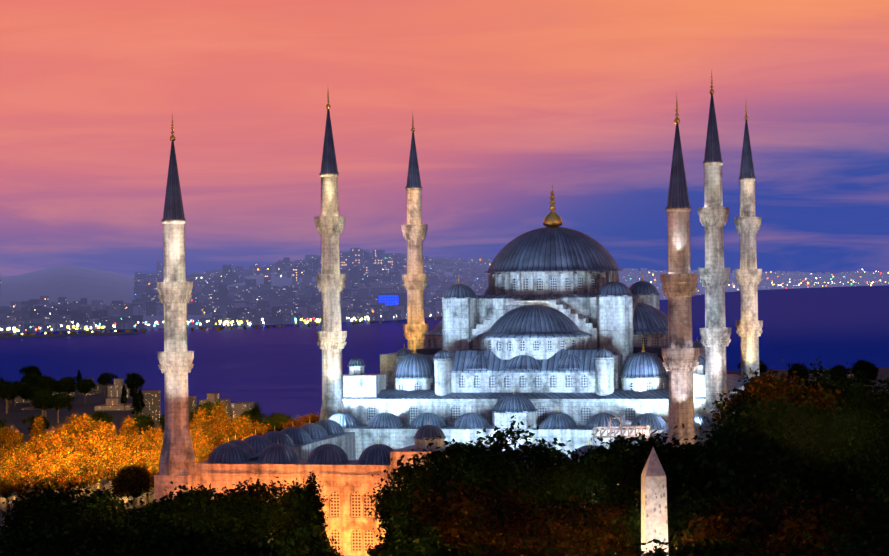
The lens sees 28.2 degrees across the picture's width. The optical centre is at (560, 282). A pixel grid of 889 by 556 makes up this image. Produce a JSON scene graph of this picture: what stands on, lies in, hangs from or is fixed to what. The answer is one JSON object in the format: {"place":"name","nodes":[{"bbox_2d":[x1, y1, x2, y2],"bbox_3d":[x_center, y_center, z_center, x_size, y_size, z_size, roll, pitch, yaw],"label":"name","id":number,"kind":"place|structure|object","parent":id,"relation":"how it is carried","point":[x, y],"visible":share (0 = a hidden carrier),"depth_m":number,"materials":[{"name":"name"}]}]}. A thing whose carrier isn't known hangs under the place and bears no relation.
{"place":"outdoors","nodes":[
{"label":"outdoors","id":0,"kind":"place"},
{"bbox_2d":[0,285,888,421],"bbox_3d":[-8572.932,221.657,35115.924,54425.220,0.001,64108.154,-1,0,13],"label":"sea water","id":1,"kind":"structure","parent":0,"point":[271,369],"depth_m":2659.54,"materials":[{"name":"blue liquid"}]},
{"bbox_2d":[0,332,138,338],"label":"harbour breakwater","id":2,"kind":"object","parent":1,"relation":"on","point":[64,335],"visible":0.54,"depth_m":3571.97,"materials":[{"name":"grey stone"}]},
{"bbox_2d":[0,317,441,335],"bbox_3d":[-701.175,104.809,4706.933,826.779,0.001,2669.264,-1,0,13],"label":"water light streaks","id":3,"kind":"object","parent":1,"relation":"on","point":[192,329],"visible":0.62,"depth_m":4012.62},
{"bbox_2d":[0,265,888,552],"bbox_3d":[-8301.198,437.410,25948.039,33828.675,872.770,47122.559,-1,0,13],"label":"terrain","id":4,"kind":"structure","parent":0,"point":[72,283],"depth_m":5221.91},
{"bbox_2d":[0,378,16,412],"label":"plane tree","id":5,"kind":"object","parent":4,"relation":"on","point":[8,389],"visible":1,"depth_m":669.62,"materials":[{"name":"green plant"}]},
{"bbox_2d":[0,423,26,452],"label":"plane tree","id":6,"kind":"object","parent":4,"relation":"on","point":[9,437],"visible":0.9,"depth_m":448.87,"materials":[{"name":"orange plant"}]},
{"bbox_2d":[0,460,34,514],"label":"plane tree","id":7,"kind":"object","parent":4,"relation":"on","point":[15,477],"visible":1,"depth_m":360.45,"materials":[{"name":"orange plant"}]},
{"bbox_2d":[0,443,40,502],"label":"plane tree","id":8,"kind":"object","parent":4,"relation":"on","point":[25,459],"visible":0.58,"depth_m":384.90,"materials":[{"name":"orange plant"}]},
{"bbox_2d":[19,384,38,409],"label":"plane tree","id":9,"kind":"object","parent":4,"relation":"on","point":[28,392],"visible":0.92,"depth_m":683.94,"materials":[{"name":"green plant"}]},
{"bbox_2d":[20,371,38,386],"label":"lime tree","id":10,"kind":"object","parent":4,"relation":"on","point":[28,379],"visible":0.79,"depth_m":752.98,"materials":[{"name":"green plant"}]},
{"bbox_2d":[19,365,40,376],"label":"plane tree","id":11,"kind":"object","parent":4,"relation":"on","point":[32,368],"visible":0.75,"depth_m":821.35,"materials":[{"name":"green plant"}]},
{"bbox_2d":[19,434,46,457],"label":"plane tree","id":12,"kind":"object","parent":4,"relation":"on","point":[34,440],"visible":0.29,"depth_m":414.71,"materials":[{"name":"orange plant"}]},
{"bbox_2d":[22,415,50,431],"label":"plane tree","id":13,"kind":"object","parent":4,"relation":"on","point":[46,421],"visible":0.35,"depth_m":534.52,"materials":[{"name":"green plant"}]},
{"bbox_2d":[27,415,47,442],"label":"poplar tree","id":14,"kind":"object","parent":4,"relation":"on","point":[38,428],"visible":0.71,"depth_m":465.13,"materials":[{"name":"orange plant"}]},
{"bbox_2d":[29,389,54,414],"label":"lime tree","id":15,"kind":"object","parent":4,"relation":"on","point":[39,399],"visible":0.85,"depth_m":617.52,"materials":[{"name":"green plant"}]},
{"bbox_2d":[34,375,56,391],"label":"lime tree","id":16,"kind":"object","parent":4,"relation":"on","point":[44,381],"visible":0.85,"depth_m":723.71,"materials":[{"name":"green plant"}]},
{"bbox_2d":[27,453,83,490],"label":"plane tree","id":17,"kind":"object","parent":4,"relation":"on","point":[50,469],"visible":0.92,"depth_m":364.70,"materials":[{"name":"orange plant"}]},
{"bbox_2d":[31,425,88,475],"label":"plane tree","id":18,"kind":"object","parent":4,"relation":"on","point":[51,444],"visible":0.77,"depth_m":392.79,"materials":[{"name":"orange plant"}]},
{"bbox_2d":[48,392,75,422],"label":"plane tree","id":19,"kind":"object","parent":4,"relation":"on","point":[58,401],"visible":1,"depth_m":616.85,"materials":[{"name":"green plant"}]},
{"bbox_2d":[0,478,132,550],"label":"plane tree","id":20,"kind":"object","parent":4,"relation":"on","point":[49,504],"visible":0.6,"depth_m":245.59,"materials":[{"name":"green plant"}]},
{"bbox_2d":[56,376,77,398],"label":"lime tree","id":21,"kind":"object","parent":4,"relation":"on","point":[67,384],"visible":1,"depth_m":714.58,"materials":[{"name":"green plant"}]},
{"bbox_2d":[57,451,106,496],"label":"plane tree","id":22,"kind":"object","parent":4,"relation":"on","point":[86,467],"visible":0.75,"depth_m":369.70,"materials":[{"name":"orange plant"}]},
{"bbox_2d":[52,409,114,438],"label":"plane tree","id":23,"kind":"object","parent":4,"relation":"on","point":[78,425],"visible":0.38,"depth_m":422.68,"materials":[{"name":"orange plant"}]},
{"bbox_2d":[76,378,96,403],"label":"lime tree","id":24,"kind":"object","parent":4,"relation":"on","point":[85,386],"visible":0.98,"depth_m":719.01,"materials":[{"name":"green plant"}]},
{"bbox_2d":[88,409,114,426],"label":"plane tree","id":25,"kind":"object","parent":4,"relation":"on","point":[103,416],"visible":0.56,"depth_m":525.12,"materials":[{"name":"green plant"}]},
{"bbox_2d":[71,423,136,493],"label":"plane tree","id":26,"kind":"object","parent":4,"relation":"on","point":[93,443],"visible":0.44,"depth_m":400.09,"materials":[{"name":"orange plant"}]},
{"bbox_2d":[96,372,117,394],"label":"plane tree","id":27,"kind":"object","parent":4,"relation":"on","point":[104,379],"visible":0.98,"depth_m":774.09,"materials":[{"name":"green plant"}]},
{"bbox_2d":[91,437,133,498],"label":"plane tree","id":28,"kind":"object","parent":4,"relation":"on","point":[111,455],"visible":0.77,"depth_m":378.84,"materials":[{"name":"orange plant"}]},
{"bbox_2d":[59,484,169,546],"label":"plane tree","id":29,"kind":"object","parent":4,"relation":"on","point":[119,514],"visible":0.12,"depth_m":240.44,"materials":[{"name":"green plant"}]},
{"bbox_2d":[117,415,139,449],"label":"poplar tree","id":30,"kind":"object","parent":4,"relation":"on","point":[128,429],"visible":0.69,"depth_m":445.47,"materials":[{"name":"orange plant"}]},
{"bbox_2d":[108,458,153,508],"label":"plane tree","id":31,"kind":"object","parent":4,"relation":"on","point":[132,478],"visible":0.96,"depth_m":354.87,"materials":[{"name":"green plant"}]},
{"bbox_2d":[128,374,138,397],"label":"cypress tree","id":32,"kind":"object","parent":4,"relation":"on","point":[134,385],"visible":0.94,"depth_m":694.50,"materials":[{"name":"green plant"}]},
{"bbox_2d":[123,371,145,388],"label":"lime tree","id":33,"kind":"object","parent":4,"relation":"on","point":[140,380],"visible":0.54,"depth_m":736.21,"materials":[{"name":"green plant"}]},
{"bbox_2d":[130,393,141,415],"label":"cypress tree","id":34,"kind":"object","parent":4,"relation":"on","point":[136,406],"visible":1,"depth_m":610.62,"materials":[{"name":"green plant"}]},
{"bbox_2d":[114,450,159,504],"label":"plane tree","id":35,"kind":"object","parent":4,"relation":"on","point":[152,462],"visible":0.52,"depth_m":366.78,"materials":[{"name":"orange plant"}]},
{"bbox_2d":[132,413,156,436],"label":"lime tree","id":36,"kind":"object","parent":4,"relation":"on","point":[144,422],"visible":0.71,"depth_m":514.49,"materials":[{"name":"green plant"}]},
{"bbox_2d":[128,425,163,489],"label":"plane tree","id":37,"kind":"object","parent":4,"relation":"on","point":[148,440],"visible":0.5,"depth_m":403.33,"materials":[{"name":"orange plant"}]},
{"bbox_2d":[154,116,195,501],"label":"minaret","id":38,"kind":"object","parent":4,"relation":"on","point":[177,462],"visible":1,"depth_m":306.23,"materials":[{"name":"stone"}]},
{"bbox_2d":[156,423,213,452],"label":"plane tree","id":39,"kind":"object","parent":4,"relation":"on","point":[196,438],"visible":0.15,"depth_m":396.38,"materials":[{"name":"orange plant"}]},
{"bbox_2d":[126,481,259,537],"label":"plane tree","id":40,"kind":"object","parent":4,"relation":"on","point":[198,504],"visible":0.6,"depth_m":246.42,"materials":[{"name":"green plant"}]},
{"bbox_2d":[189,406,214,445],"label":"poplar tree","id":41,"kind":"object","parent":4,"relation":"on","point":[201,422],"visible":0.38,"depth_m":415.89,"materials":[{"name":"orange plant"}]},
{"bbox_2d":[189,400,223,428],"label":"lime tree","id":42,"kind":"object","parent":4,"relation":"on","point":[207,405],"visible":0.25,"depth_m":495.05,"materials":[{"name":"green plant"}]},
{"bbox_2d":[193,440,220,462],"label":"plane tree","id":43,"kind":"object","parent":4,"relation":"on","point":[202,453],"visible":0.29,"depth_m":375.62,"materials":[{"name":"orange plant"}]},
{"bbox_2d":[206,401,231,445],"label":"poplar tree","id":44,"kind":"object","parent":4,"relation":"on","point":[218,413],"visible":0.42,"depth_m":425.76,"materials":[{"name":"orange plant"}]},
{"bbox_2d":[210,412,272,447],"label":"plane tree","id":45,"kind":"object","parent":4,"relation":"on","point":[241,428],"visible":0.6,"depth_m":408.09,"materials":[{"name":"orange plant"}]},
{"bbox_2d":[188,513,317,555],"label":"lime tree","id":46,"kind":"object","parent":4,"relation":"on","point":[249,542],"visible":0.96,"depth_m":202.81,"materials":[{"name":"green plant"}]},
{"bbox_2d":[248,401,263,423],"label":"cypress tree","id":47,"kind":"object","parent":4,"relation":"on","point":[255,414],"visible":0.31,"depth_m":466.37,"materials":[{"name":"green plant"}]},
{"bbox_2d":[218,477,331,547],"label":"plane tree","id":48,"kind":"object","parent":4,"relation":"on","point":[254,498],"visible":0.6,"depth_m":261.16,"materials":[{"name":"green plant"}]},
{"bbox_2d":[256,412,294,432],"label":"lime tree","id":49,"kind":"object","parent":4,"relation":"on","point":[275,423],"visible":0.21,"depth_m":445.67,"materials":[{"name":"green plant"}]},
{"bbox_2d":[243,544,341,555],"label":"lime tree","id":50,"kind":"object","parent":4,"relation":"on","point":[305,547],"visible":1,"depth_m":187.81,"materials":[{"name":"green plant"}]},
{"bbox_2d":[195,459,390,555],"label":"courtyard wall","id":51,"kind":"structure","parent":4,"relation":"on","point":[344,488],"depth_m":302.27,"materials":[{"name":"stone"}]},
{"bbox_2d":[235,491,385,550],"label":"window grilles","id":52,"kind":"object","parent":51,"relation":"attached to","point":[356,538],"depth_m":301.81,"materials":[{"name":"beige"}]},
{"bbox_2d":[280,479,316,545],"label":"cypress tree","id":53,"kind":"object","parent":4,"relation":"on","point":[300,517],"visible":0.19,"depth_m":265.07,"materials":[{"name":"green plant"}]},
{"bbox_2d":[279,410,319,429],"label":"plane tree","id":54,"kind":"object","parent":4,"relation":"on","point":[308,418],"visible":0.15,"depth_m":436.57,"materials":[{"name":"orange plant"}]},
{"bbox_2d":[285,522,343,555],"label":"slim tree","id":55,"kind":"object","parent":4,"relation":"on","point":[304,537],"visible":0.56,"depth_m":211.85,"materials":[{"name":"green plant"}]},
{"bbox_2d":[301,470,331,546],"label":"cypress tree","id":56,"kind":"object","parent":4,"relation":"on","point":[312,488],"visible":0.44,"depth_m":267.04,"materials":[{"name":"green plant"}]},
{"bbox_2d":[314,92,346,420],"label":"minaret","id":57,"kind":"object","parent":4,"relation":"on","point":[331,336],"visible":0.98,"depth_m":373.11,"materials":[{"name":"stone"}]},
{"bbox_2d":[364,449,448,543],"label":"plane tree","id":58,"kind":"object","parent":4,"relation":"on","point":[389,504],"visible":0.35,"depth_m":263.02,"materials":[{"name":"green plant"}]},
{"bbox_2d":[367,513,446,555],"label":"slim tree","id":59,"kind":"object","parent":4,"relation":"on","point":[411,540],"visible":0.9,"depth_m":211.55,"materials":[{"name":"green plant"}]},
{"bbox_2d":[401,117,428,349],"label":"minaret","id":60,"kind":"object","parent":4,"relation":"on","point":[415,279],"visible":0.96,"depth_m":431.69,"materials":[{"name":"stone"}]},
{"bbox_2d":[390,445,453,490],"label":"courtyard gate","id":61,"kind":"structure","parent":4,"relation":"on","point":[407,452],"depth_m":298.28,"materials":[{"name":"orange stone"}]},
{"bbox_2d":[0,372,853,424],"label":"buildings","id":62,"kind":"structure","parent":4,"relation":"on","point":[152,403],"depth_m":728.43,"materials":[{"name":"tile"}]},
{"bbox_2d":[0,248,888,332],"bbox_3d":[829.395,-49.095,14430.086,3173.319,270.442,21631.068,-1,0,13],"label":"city buildings","id":63,"kind":"structure","parent":4,"relation":"on","point":[363,291],"depth_m":5361.41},
{"bbox_2d":[1,250,888,334],"bbox_3d":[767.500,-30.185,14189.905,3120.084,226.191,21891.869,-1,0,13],"label":"city lights","id":64,"kind":"object","parent":4,"relation":"on","point":[226,321],"visible":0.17,"depth_m":4481.72},
{"bbox_2d":[396,532,497,555],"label":"lime tree","id":65,"kind":"object","parent":4,"relation":"on","point":[453,552],"visible":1,"depth_m":186.54,"materials":[{"name":"green plant"}]},
{"bbox_2d":[194,390,712,524],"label":"mosque court domes","id":66,"kind":"structure","parent":4,"relation":"on","point":[273,448],"depth_m":330.34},
{"bbox_2d":[255,432,354,459],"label":"arched wall","id":67,"kind":"structure","parent":66,"relation":"on","point":[344,442],"depth_m":351.35,"materials":[{"name":"stone"}]},
{"bbox_2d":[383,428,548,532],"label":"plane tree","id":68,"kind":"object","parent":4,"relation":"on","point":[500,469],"visible":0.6,"depth_m":248.05,"materials":[{"name":"green plant"}]},
{"bbox_2d":[397,477,565,555],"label":"russet tree","id":69,"kind":"object","parent":4,"relation":"on","point":[456,518],"visible":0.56,"depth_m":221.22,"materials":[{"name":"brown plant"}]},
{"bbox_2d":[443,415,596,517],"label":"plane tree","id":70,"kind":"object","parent":4,"relation":"on","point":[544,460],"visible":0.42,"depth_m":257.21,"materials":[{"name":"green plant"}]},
{"bbox_2d":[472,501,585,555],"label":"russet tree","id":71,"kind":"object","parent":4,"relation":"on","point":[521,529],"visible":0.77,"depth_m":217.43,"materials":[{"name":"brown plant"}]},
{"bbox_2d":[343,425,714,459],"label":"wall","id":72,"kind":"structure","parent":4,"relation":"on","point":[402,437],"depth_m":358.07,"materials":[{"name":"white stone"}]},
{"bbox_2d":[536,492,640,555],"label":"russet tree","id":73,"kind":"object","parent":4,"relation":"on","point":[590,520],"visible":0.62,"depth_m":227.45,"materials":[{"name":"brown plant"}]},
{"bbox_2d":[573,437,637,510],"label":"slim tree","id":74,"kind":"object","parent":4,"relation":"on","point":[588,457],"visible":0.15,"depth_m":254.84,"materials":[{"name":"green plant"}]},
{"bbox_2d":[540,543,676,555],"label":"lime tree","id":75,"kind":"object","parent":4,"relation":"on","point":[656,553],"visible":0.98,"depth_m":183.97,"materials":[{"name":"green plant"}]},
{"bbox_2d":[547,421,719,531],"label":"plane tree","id":76,"kind":"object","parent":4,"relation":"on","point":[635,456],"visible":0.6,"depth_m":243.30,"materials":[{"name":"green plant"}]},
{"bbox_2d":[641,447,668,555],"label":"obelisk of theodosius","id":77,"kind":"object","parent":4,"relation":"on","point":[654,523],"visible":1,"depth_m":197.28,"materials":[{"name":"stone"}]},
{"bbox_2d":[611,483,736,555],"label":"plane tree","id":78,"kind":"object","parent":4,"relation":"on","point":[679,517],"visible":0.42,"depth_m":223.99,"materials":[{"name":"green plant"}]},
{"bbox_2d":[660,99,699,448],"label":"minaret","id":79,"kind":"object","parent":4,"relation":"on","point":[680,353],"visible":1,"depth_m":286.79,"materials":[{"name":"stone"}]},
{"bbox_2d":[638,529,778,555],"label":"lime tree","id":80,"kind":"object","parent":4,"relation":"on","point":[698,548],"visible":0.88,"depth_m":185.17,"materials":[{"name":"green plant"}]},
{"bbox_2d":[662,415,760,451],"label":"plane tree","id":81,"kind":"object","parent":4,"relation":"on","point":[725,433],"visible":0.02,"depth_m":259.67,"materials":[{"name":"green plant"}]},
{"bbox_2d":[697,71,730,426],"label":"minaret","id":82,"kind":"object","parent":4,"relation":"on","point":[714,274],"visible":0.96,"depth_m":355.10,"materials":[{"name":"stone"}]},
{"bbox_2d":[668,489,819,555],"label":"russet tree","id":83,"kind":"object","parent":4,"relation":"on","point":[735,522],"visible":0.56,"depth_m":209.40,"materials":[{"name":"brown plant"}]},
{"bbox_2d":[704,386,787,442],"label":"plane tree","id":84,"kind":"object","parent":4,"relation":"on","point":[751,403],"visible":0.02,"depth_m":326.59,"materials":[{"name":"green plant"}]},
{"bbox_2d":[734,105,762,386],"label":"minaret","id":85,"kind":"object","parent":4,"relation":"on","point":[749,324],"visible":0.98,"depth_m":413.64,"materials":[{"name":"stone"}]},
{"bbox_2d":[676,418,843,504],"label":"plane tree","id":86,"kind":"object","parent":4,"relation":"on","point":[722,459],"visible":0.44,"depth_m":239.32,"materials":[{"name":"green plant"}]},
{"bbox_2d":[702,360,845,443],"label":"plane tree","id":87,"kind":"object","parent":4,"relation":"on","point":[775,388],"visible":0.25,"depth_m":340.95,"materials":[{"name":"green plant"}]},
{"bbox_2d":[717,394,858,471],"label":"plane tree","id":88,"kind":"object","parent":4,"relation":"on","point":[806,426],"visible":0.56,"depth_m":304.11,"materials":[{"name":"green plant"}]},
{"bbox_2d":[785,361,809,380],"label":"lime tree","id":89,"kind":"object","parent":4,"relation":"on","point":[798,367],"visible":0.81,"depth_m":705.58,"materials":[{"name":"green plant"}]},
{"bbox_2d":[780,356,871,415],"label":"plane tree","id":90,"kind":"object","parent":4,"relation":"on","point":[822,380],"visible":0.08,"depth_m":355.66,"materials":[{"name":"green plant"}]},
{"bbox_2d":[796,488,888,555],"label":"plane tree","id":91,"kind":"object","parent":4,"relation":"on","point":[881,509],"visible":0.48,"depth_m":197.80,"materials":[{"name":"green plant"}]},
{"bbox_2d":[815,398,888,488],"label":"plane tree","id":92,"kind":"object","parent":4,"relation":"on","point":[857,431],"visible":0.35,"depth_m":311.31,"materials":[{"name":"green plant"}]},
{"bbox_2d":[818,365,888,494],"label":"plane tree","id":93,"kind":"object","parent":4,"relation":"on","point":[854,392],"visible":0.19,"depth_m":344.93,"materials":[{"name":"green plant"}]},
{"bbox_2d":[833,375,888,421],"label":"plane tree","id":94,"kind":"object","parent":4,"relation":"on","point":[884,399],"visible":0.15,"depth_m":337.95,"materials":[{"name":"green plant"}]},
{"bbox_2d":[835,403,888,472],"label":"plane tree","id":95,"kind":"object","parent":4,"relation":"on","point":[878,421],"visible":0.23,"depth_m":317.01,"materials":[{"name":"green plant"}]},
{"bbox_2d":[859,362,879,385],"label":"lime tree","id":96,"kind":"object","parent":4,"relation":"on","point":[869,367],"visible":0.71,"depth_m":737.30,"materials":[{"name":"green plant"}]},
{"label":"mosque court paving","id":97,"kind":"structure","parent":4,"relation":"on","visible":0},
{"bbox_2d":[593,417,649,445],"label":"courtyard scaffold","id":98,"kind":"object","parent":97,"relation":"on","point":[620,427],"visible":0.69,"depth_m":324.43,"materials":[{"name":"white metal"}]},
{"bbox_2d":[0,0,888,276],"label":"sky","id":99,"kind":"structure","parent":0,"point":[509,102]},
{"bbox_2d":[343,387,744,425],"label":"wall","id":100,"kind":"structure","parent":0,"point":[442,410],"depth_m":367.52,"materials":[{"name":"white stone"}]},
{"bbox_2d":[367,406,634,421],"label":"windows","id":101,"kind":"structure","parent":100,"relation":"in","point":[542,413],"depth_m":365.51,"materials":[{"name":"black"}]},
{"bbox_2d":[342,186,747,400],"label":"mosque","id":102,"kind":"structure","parent":100,"relation":"on","point":[612,318],"depth_m":376.48,"materials":[{"name":"stone"}]},
{"bbox_2d":[425,336,442,347],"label":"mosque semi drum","id":103,"kind":"object","parent":102,"relation":"on","point":[429,340],"visible":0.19,"depth_m":394.69,"materials":[{"name":"stone"}]},
{"bbox_2d":[400,339,586,389],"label":"window grilles","id":104,"kind":"object","parent":102,"relation":"on","point":[522,377],"visible":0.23,"depth_m":369.52,"materials":[{"name":"black"}]},
{"bbox_2d":[393,336,595,392],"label":"window wall","id":105,"kind":"structure","parent":102,"relation":"on","point":[542,352],"depth_m":369.45,"materials":[{"name":"stone"}]},
{"bbox_2d":[492,271,614,294],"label":"dome drum","id":106,"kind":"object","parent":102,"relation":"on","point":[551,275],"visible":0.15,"depth_m":385.59,"materials":[{"name":"stone"}]},
{"bbox_2d":[504,277,603,290],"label":"windows","id":107,"kind":"structure","parent":106,"relation":"attached to","point":[553,284],"depth_m":385.78,"materials":[{"name":"black"}]},
{"bbox_2d":[621,334,667,391],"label":"turret drum","id":108,"kind":"object","parent":102,"relation":"on","point":[641,383],"visible":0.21,"depth_m":365.42,"materials":[{"name":"stone"}]},
{"bbox_2d":[630,336,667,389],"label":"window grilles","id":109,"kind":"object","parent":102,"relation":"on","point":[648,385],"visible":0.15,"depth_m":382.49,"materials":[{"name":"black"}]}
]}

